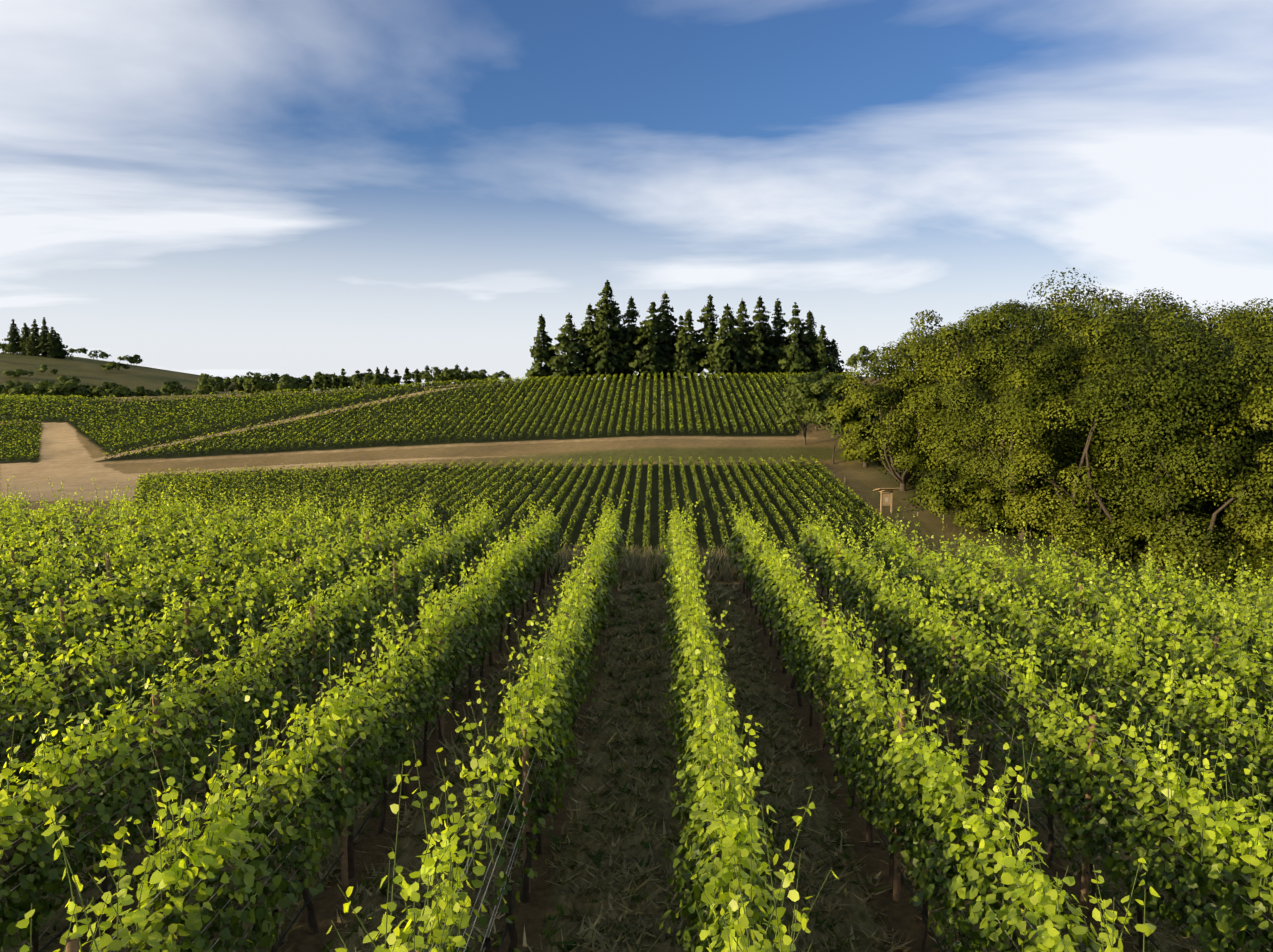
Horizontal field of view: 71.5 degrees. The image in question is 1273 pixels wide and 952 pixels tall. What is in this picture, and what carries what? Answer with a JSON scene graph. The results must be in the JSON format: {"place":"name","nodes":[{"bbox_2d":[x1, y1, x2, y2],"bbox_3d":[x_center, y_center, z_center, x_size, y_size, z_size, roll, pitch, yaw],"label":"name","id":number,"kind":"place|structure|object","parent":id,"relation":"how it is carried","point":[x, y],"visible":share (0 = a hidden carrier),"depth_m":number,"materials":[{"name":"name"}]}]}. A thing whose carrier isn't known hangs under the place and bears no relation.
{"place":"outdoors","nodes":[
{"label":"outdoors","id":0,"kind":"place"},
{"bbox_2d":[323,364,469,389],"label":"trees","id":1,"kind":"object","parent":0,"point":[396,378],"materials":[{"name":"green plant"}]},
{"bbox_2d":[0,353,1272,951],"bbox_3d":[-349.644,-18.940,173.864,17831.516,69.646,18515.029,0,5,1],"label":"ground","id":2,"kind":"structure","parent":0,"point":[72,457],"depth_m":24.15,"materials":[{"name":"brown soil"}]},
{"bbox_2d":[0,419,40,460],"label":"vineyard","id":3,"kind":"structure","parent":2,"relation":"on","point":[23,440],"depth_m":257.41,"materials":[{"name":"green plant"}]},
{"bbox_2d":[1,317,72,358],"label":"conifer trees","id":4,"kind":"object","parent":2,"relation":"on","point":[47,342],"materials":[{"name":"green plant"}]},
{"bbox_2d":[0,378,486,449],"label":"vineyard","id":5,"kind":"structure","parent":2,"relation":"on","point":[12,399],"depth_m":284.29,"materials":[{"name":"green plant"}]},
{"bbox_2d":[0,342,876,398],"bbox_3d":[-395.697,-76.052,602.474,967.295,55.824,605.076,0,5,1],"label":"trees","id":6,"kind":"object","parent":2,"relation":"on","point":[206,386],"materials":[{"name":"green plant"}]},
{"bbox_2d":[103,370,861,458],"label":"vineyard","id":7,"kind":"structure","parent":2,"relation":"on","point":[510,382],"depth_m":254.06,"materials":[{"name":"green plant"}]},
{"bbox_2d":[130,456,938,580],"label":"vineyard","id":8,"kind":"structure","parent":2,"relation":"on","point":[196,486],"depth_m":166.10,"materials":[{"name":"green plant"}]},
{"bbox_2d":[0,555,1270,951],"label":"grapevine trunks","id":9,"kind":"object","parent":2,"relation":"on","point":[546,791],"visible":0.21,"depth_m":12.19,"materials":[{"name":"brown wood"}]},
{"bbox_2d":[0,534,1272,832],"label":"vines","id":10,"kind":"object","parent":2,"relation":"on","point":[1052,734],"visible":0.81,"depth_m":15.40,"materials":[{"name":"green plant"}]},
{"bbox_2d":[0,529,1272,951],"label":"grass tufts","id":11,"kind":"object","parent":2,"relation":"on","point":[644,567],"visible":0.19,"depth_m":14.07,"materials":[{"name":"green plant"}]},
{"bbox_2d":[0,497,1272,653],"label":"vines","id":12,"kind":"object","parent":2,"relation":"on","point":[812,556],"visible":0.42,"depth_m":26.94,"materials":[{"name":"green plant"}]},
{"bbox_2d":[1,545,1272,951],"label":"grapevine trunks","id":13,"kind":"object","parent":2,"relation":"on","point":[313,929],"visible":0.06,"depth_m":13.45,"materials":[{"name":"brown wood"}]},
{"bbox_2d":[11,504,1272,951],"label":"trellis posts","id":14,"kind":"object","parent":2,"relation":"on","point":[71,944],"visible":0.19,"depth_m":15.73,"materials":[{"name":"brown wood"}]},
{"bbox_2d":[0,668,1272,951],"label":"vines","id":15,"kind":"object","parent":14,"relation":"attached to","point":[1214,928],"visible":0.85,"depth_m":8.81,"materials":[{"name":"green plant"}]},
{"bbox_2d":[0,476,1272,951],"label":"rows","id":16,"kind":"object","parent":14,"relation":"on","point":[742,826],"depth_m":11.73,"materials":[{"name":"green plant"}]},
{"bbox_2d":[779,369,867,463],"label":"tree","id":17,"kind":"object","parent":2,"relation":"on","point":[821,394],"depth_m":206.56,"materials":[{"name":"green plant"}]},
{"bbox_2d":[873,488,900,513],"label":"kiosk","id":18,"kind":"object","parent":2,"relation":"on","point":[886,499],"visible":0.88,"depth_m":149.81,"materials":[{"name":"brown wood"}]},
{"bbox_2d":[834,470,1237,582],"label":"fence posts","id":19,"kind":"object","parent":2,"relation":"on","point":[1019,528],"visible":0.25,"depth_m":132.63,"materials":[{"name":"brown wood"}]},
{"bbox_2d":[824,267,1272,598],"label":"oak tree","id":20,"kind":"object","parent":2,"relation":"on","point":[1098,358],"depth_m":121.95,"materials":[{"name":"green plant"}]},
{"bbox_2d":[0,507,1272,951],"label":"trellis wires","id":21,"kind":"object","parent":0,"point":[544,727],"visible":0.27,"depth_m":12.01,"materials":[{"name":"grey metal"}]},
{"bbox_2d":[0,0,1272,390],"label":"sky","id":22,"kind":"structure","parent":0,"point":[221,188],"materials":[{"name":"blue"}]},
{"bbox_2d":[521,280,847,382],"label":"fir tree","id":23,"kind":"object","parent":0,"point":[764,352],"depth_m":313.07,"materials":[{"name":"green plant"}]}
]}

